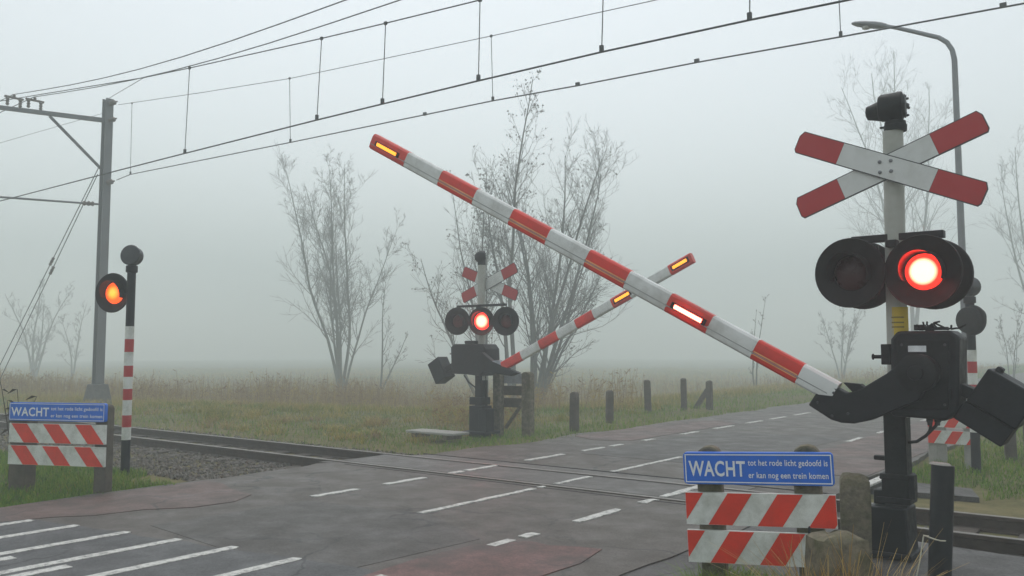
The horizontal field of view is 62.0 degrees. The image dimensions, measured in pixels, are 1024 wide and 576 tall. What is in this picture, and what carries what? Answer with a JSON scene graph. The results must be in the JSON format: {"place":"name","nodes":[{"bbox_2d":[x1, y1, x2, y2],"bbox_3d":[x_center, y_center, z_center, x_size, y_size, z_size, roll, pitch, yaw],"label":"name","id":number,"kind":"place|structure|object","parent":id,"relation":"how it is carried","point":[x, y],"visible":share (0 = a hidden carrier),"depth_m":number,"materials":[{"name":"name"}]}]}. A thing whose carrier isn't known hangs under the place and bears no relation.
{"place":"outdoors","nodes":[
{"label":"outdoors","id":0,"kind":"place"},
{"bbox_2d":[0,449,179,506],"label":"verge grass","id":1,"kind":"structure","parent":0,"point":[72,478],"depth_m":10.99,"materials":[{"name":"green plant"}]},
{"bbox_2d":[0,372,1023,575],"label":"road","id":2,"kind":"structure","parent":0,"point":[632,535],"depth_m":9.92,"materials":[{"name":"grey asphalt"}]},
{"bbox_2d":[0,519,375,575],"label":"resurfaced strip","id":3,"kind":"object","parent":2,"relation":"on","point":[218,563],"visible":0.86,"depth_m":7.05,"materials":[{"name":"grey concrete"}]},
{"bbox_2d":[0,519,301,575],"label":"hatched marking","id":4,"kind":"object","parent":3,"relation":"on","point":[179,558],"visible":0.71,"depth_m":7.03,"materials":[{"name":"white paint"}]},
{"bbox_2d":[0,421,962,575],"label":"cycle lane","id":5,"kind":"structure","parent":2,"relation":"on","point":[525,558],"depth_m":9.37,"materials":[{"name":"asphalt"}]},
{"bbox_2d":[151,431,846,566],"bbox_3d":[1.459,2.648,12.457,2.950,0.023,13.200,-3,-5,37],"label":"asphalt patch","id":6,"kind":"object","parent":2,"relation":"on","point":[346,535],"visible":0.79,"depth_m":8.32,"materials":[{"name":"grey asphalt"}]},
{"bbox_2d":[346,455,756,498],"bbox_3d":[0.548,2.604,11.846,7.050,0.020,1.380,-3,-5,37],"label":"crossing panel","id":7,"kind":"object","parent":2,"relation":"on","point":[631,486],"visible":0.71,"depth_m":11.87,"materials":[{"name":"concrete"}]},
{"bbox_2d":[336,453,825,504],"bbox_3d":[0.409,2.598,11.789,7.200,0.024,1.764,-3,-5,37],"label":"flangeway groove","id":8,"kind":"object","parent":7,"relation":"on","point":[556,472],"visible":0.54,"depth_m":11.69,"materials":[{"name":"metal"}]},
{"bbox_2d":[309,412,925,575],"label":"lane marking","id":9,"kind":"object","parent":2,"relation":"on","point":[876,480],"visible":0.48,"depth_m":10.44,"materials":[{"name":"white paint"}]},
{"bbox_2d":[0,358,1023,537],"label":"ground","id":10,"kind":"structure","parent":0,"point":[1011,507],"depth_m":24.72,"materials":[{"name":"green plant"}]},
{"bbox_2d":[0,381,36,478],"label":"dead weed","id":11,"kind":"object","parent":10,"relation":"on","point":[7,429],"visible":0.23,"depth_m":11.49,"materials":[{"name":"brown plant"}]},
{"bbox_2d":[4,279,73,377],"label":"misty tree","id":12,"kind":"object","parent":10,"relation":"on","point":[33,364],"visible":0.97,"depth_m":95.79,"materials":[{"name":"grey plant"}]},
{"bbox_2d":[0,94,117,403],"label":"overhead mast","id":13,"kind":"object","parent":10,"relation":"on","point":[97,388],"visible":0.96,"depth_m":29.07,"materials":[{"name":"metal"}]},
{"bbox_2d":[1,113,101,142],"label":"support wire","id":14,"kind":"object","parent":13,"relation":"attached to","point":[46,129],"visible":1,"depth_m":30.45,"materials":[{"name":"grey metal"}]},
{"bbox_2d":[0,0,345,100],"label":"feeder wire","id":15,"kind":"object","parent":13,"relation":"attached to","point":[191,53],"visible":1,"depth_m":20.21,"materials":[{"name":"black metal"}]},
{"bbox_2d":[0,0,400,112],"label":"feeder wire","id":16,"kind":"object","parent":13,"relation":"attached to","point":[229,54],"visible":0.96,"depth_m":20.11,"materials":[{"name":"black metal"}]},
{"bbox_2d":[0,0,850,200],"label":"overhead line","id":17,"kind":"object","parent":13,"relation":"attached to","point":[602,50],"visible":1,"depth_m":13.69,"materials":[{"name":"black metal"}]},
{"bbox_2d":[117,0,1023,179],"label":"overhead line","id":18,"kind":"object","parent":13,"relation":"attached to","point":[1001,5],"visible":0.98,"depth_m":17.58,"materials":[{"name":"black metal"}]},
{"bbox_2d":[8,402,114,493],"bbox_3d":[-5.590,2.134,10.568,1.395,1.425,0.247,-1,-4,13],"label":"warning fence","id":19,"kind":"object","parent":10,"relation":"on","point":[28,432],"visible":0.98,"depth_m":10.47,"materials":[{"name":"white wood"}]},
{"bbox_2d":[57,301,90,375],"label":"misty tree","id":20,"kind":"object","parent":10,"relation":"on","point":[76,354],"visible":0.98,"depth_m":98.80,"materials":[{"name":"grey plant"}]},
{"bbox_2d":[95,245,143,474],"bbox_3d":[-5.712,1.154,12.335,0.802,3.545,0.279,-2,-5,20],"label":"signal post","id":21,"kind":"object","parent":10,"relation":"on","point":[114,292],"visible":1,"depth_m":12.25,"materials":[{"name":"white metal"}]},
{"bbox_2d":[270,139,406,390],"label":"bare tree","id":22,"kind":"object","parent":10,"relation":"on","point":[334,304],"visible":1,"depth_m":59.97,"materials":[{"name":"grey plant"}]},
{"bbox_2d":[380,270,407,389],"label":"young tree","id":23,"kind":"object","parent":10,"relation":"on","point":[396,358],"visible":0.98,"depth_m":59.70,"materials":[{"name":"grey plant"}]},
{"bbox_2d":[406,428,468,439],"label":"concrete slab","id":24,"kind":"structure","parent":10,"relation":"on","point":[446,434],"depth_m":17.18,"materials":[{"name":"grey concrete"}]},
{"bbox_2d":[402,142,522,394],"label":"tree","id":25,"kind":"object","parent":10,"relation":"on","point":[488,252],"visible":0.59,"depth_m":43.84,"materials":[{"name":"grey plant"}]},
{"bbox_2d":[0,413,927,527],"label":"ballast gravel","id":26,"kind":"structure","parent":10,"relation":"on","point":[208,471],"depth_m":14.01,"materials":[{"name":"grey gravel"}]},
{"bbox_2d":[0,414,1023,556],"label":"railway track","id":27,"kind":"structure","parent":26,"relation":"on","point":[968,527],"depth_m":13.97,"materials":[{"name":"metal"}]},
{"bbox_2d":[0,361,1001,429],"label":"dry stalks","id":28,"kind":"object","parent":10,"relation":"on","point":[267,392],"visible":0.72,"depth_m":36.17,"materials":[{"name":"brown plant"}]},
{"bbox_2d":[458,65,551,397],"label":"bare tree","id":29,"kind":"object","parent":10,"relation":"on","point":[509,283],"visible":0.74,"depth_m":43.16,"materials":[{"name":"grey plant"}]},
{"bbox_2d":[0,364,1023,454],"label":"roadside grass","id":30,"kind":"structure","parent":10,"relation":"on","point":[634,422],"depth_m":20.87,"materials":[{"name":"green plant"}]},
{"bbox_2d":[493,372,533,436],"bbox_3d":[0.039,2.609,18.264,1.010,1.630,0.228,-3,-5,37],"label":"warning fence","id":31,"kind":"object","parent":10,"relation":"on","point":[525,391],"visible":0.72,"depth_m":18.33,"materials":[{"name":"wood"}]},
{"bbox_2d":[473,112,639,402],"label":"spreading tree","id":32,"kind":"object","parent":10,"relation":"on","point":[545,373],"visible":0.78,"depth_m":44.09,"materials":[{"name":"grey plant"}]},
{"bbox_2d":[428,251,695,437],"bbox_3d":[0.782,1.093,17.137,6.552,3.986,0.653,-3,-5,37],"label":"crossing barrier","id":33,"kind":"object","parent":10,"relation":"on","point":[479,359],"visible":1,"depth_m":18.05,"materials":[{"name":"black metal"}]},
{"bbox_2d":[569,392,578,431],"bbox_3d":[1.402,2.909,19.144,0.185,1.164,0.180,-3,-5,34],"label":"fence post","id":34,"kind":"object","parent":10,"relation":"on","point":[574,413],"visible":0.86,"depth_m":19.09,"materials":[{"name":"grey wood"}]},
{"bbox_2d":[605,390,613,422],"bbox_3d":[2.447,3.109,21.396,0.185,1.102,0.177,1,-4,-12],"label":"fence post","id":35,"kind":"object","parent":10,"relation":"on","point":[609,417],"visible":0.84,"depth_m":21.33,"materials":[{"name":"grey wood"}]},
{"bbox_2d":[644,380,651,412],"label":"fence post","id":36,"kind":"object","parent":10,"relation":"on","point":[647,396],"visible":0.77,"depth_m":23.86,"materials":[{"name":"grey wood"}]},
{"bbox_2d":[680,378,686,409],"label":"fence post","id":37,"kind":"object","parent":10,"relation":"on","point":[683,386],"visible":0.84,"depth_m":24.85,"materials":[{"name":"grey wood"}]},
{"bbox_2d":[694,380,712,409],"bbox_3d":[5.760,3.385,25.745,0.607,1.202,0.180,-3,-5,37],"label":"fence post","id":38,"kind":"object","parent":10,"relation":"on","point":[707,393],"visible":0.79,"depth_m":25.59,"materials":[{"name":"grey wood"}]},
{"bbox_2d":[749,295,767,385],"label":"misty sapling","id":39,"kind":"object","parent":10,"relation":"on","point":[753,365],"visible":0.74,"depth_m":51.84,"materials":[{"name":"grey plant"}]},
{"bbox_2d":[817,306,866,377],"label":"misty shrub","id":40,"kind":"object","parent":10,"relation":"on","point":[855,321],"visible":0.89,"depth_m":83.91,"materials":[{"name":"grey plant"}]},
{"bbox_2d":[824,40,984,330],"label":"tall misty tree","id":41,"kind":"object","parent":10,"relation":"on","point":[914,317],"visible":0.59,"depth_m":91.27,"materials":[{"name":"grey plant"}]},
{"bbox_2d":[851,21,967,383],"bbox_3d":[7.302,-1.009,15.627,1.835,8.350,0.240,-3,-5,37],"label":"street lamp","id":42,"kind":"object","parent":10,"relation":"on","point":[865,25],"visible":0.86,"depth_m":15.28,"materials":[{"name":"metal"}]},
{"bbox_2d":[937,427,947,462],"bbox_3d":[6.688,2.558,13.245,0.134,0.981,0.134,-3,-5,32],"label":"grey post","id":43,"kind":"object","parent":10,"relation":"on","point":[942,453],"visible":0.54,"depth_m":13.20,"materials":[{"name":"concrete"}]},
{"bbox_2d":[928,399,970,468],"bbox_3d":[6.765,2.366,13.152,0.630,1.350,0.172,-3,-5,37],"label":"warning fence","id":44,"kind":"object","parent":10,"relation":"on","point":[935,437],"visible":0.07,"depth_m":13.10,"materials":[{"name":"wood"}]},
{"bbox_2d":[956,277,986,472],"bbox_3d":[6.814,1.381,12.557,0.304,3.125,0.449,2,-5,-22],"label":"signal post","id":45,"kind":"object","parent":10,"relation":"on","point":[972,316],"visible":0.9,"depth_m":12.57,"materials":[{"name":"metal"}]},
{"bbox_2d":[979,127,1023,313],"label":"edge tree","id":46,"kind":"object","parent":10,"relation":"on","point":[1011,241],"visible":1,"depth_m":75.63,"materials":[{"name":"grey plant"}]},
{"bbox_2d":[994,302,1023,377],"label":"edge shrub","id":47,"kind":"object","parent":10,"relation":"on","point":[1018,324],"visible":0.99,"depth_m":51.91,"materials":[{"name":"grey plant"}]},
{"bbox_2d":[1004,432,1017,460],"bbox_3d":[8.205,2.503,14.052,0.185,1.211,0.187,-2,-5,26],"label":"field post","id":48,"kind":"object","parent":10,"relation":"on","point":[1010,448],"visible":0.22,"depth_m":13.96,"materials":[{"name":"grey wood"}]},
{"bbox_2d":[0,0,1023,361],"label":"sky","id":49,"kind":"structure","parent":0,"point":[718,177],"materials":[{"name":"grey"}]},
{"bbox_2d":[622,482,1023,575],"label":"shoulder","id":50,"kind":"object","parent":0,"point":[982,563],"visible":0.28,"depth_m":6.89},
{"bbox_2d":[369,91,1023,561],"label":"crossing barrier","id":51,"kind":"object","parent":50,"relation":"on","point":[897,273],"visible":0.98,"depth_m":7.15,"materials":[{"name":"black metal"}]},
{"bbox_2d":[660,560,787,575],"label":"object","id":52,"kind":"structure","parent":50,"relation":"on","point":[736,572],"depth_m":5.67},
{"bbox_2d":[683,444,837,575],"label":"warning fence","id":53,"kind":"object","parent":50,"relation":"on","point":[714,509],"visible":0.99,"depth_m":5.51,"materials":[{"name":"wood"}]},
{"bbox_2d":[805,530,870,575],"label":"stone post","id":54,"kind":"object","parent":50,"relation":"on","point":[818,544],"visible":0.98,"depth_m":4.76,"materials":[{"name":"stone"}]},
{"bbox_2d":[710,524,969,575],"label":"dry grass","id":55,"kind":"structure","parent":50,"relation":"on","point":[827,556],"depth_m":4.63,"materials":[{"name":"plant"}]},
{"bbox_2d":[839,472,872,572],"bbox_3d":[2.734,2.018,6.770,0.237,1.090,0.235,-2,-5,20],"label":"stone post","id":56,"kind":"object","parent":50,"relation":"on","point":[855,500],"visible":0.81,"depth_m":6.69,"materials":[{"name":"concrete"}]},
{"bbox_2d":[916,462,954,575],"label":"bollard","id":57,"kind":"object","parent":50,"relation":"on","point":[941,519],"visible":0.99,"depth_m":5.98,"materials":[{"name":"black plastic"}]},
{"bbox_2d":[912,426,1023,500],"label":"lawn grass","id":58,"kind":"structure","parent":0,"point":[962,468],"depth_m":12.50,"materials":[{"name":"green plant"}]}
]}

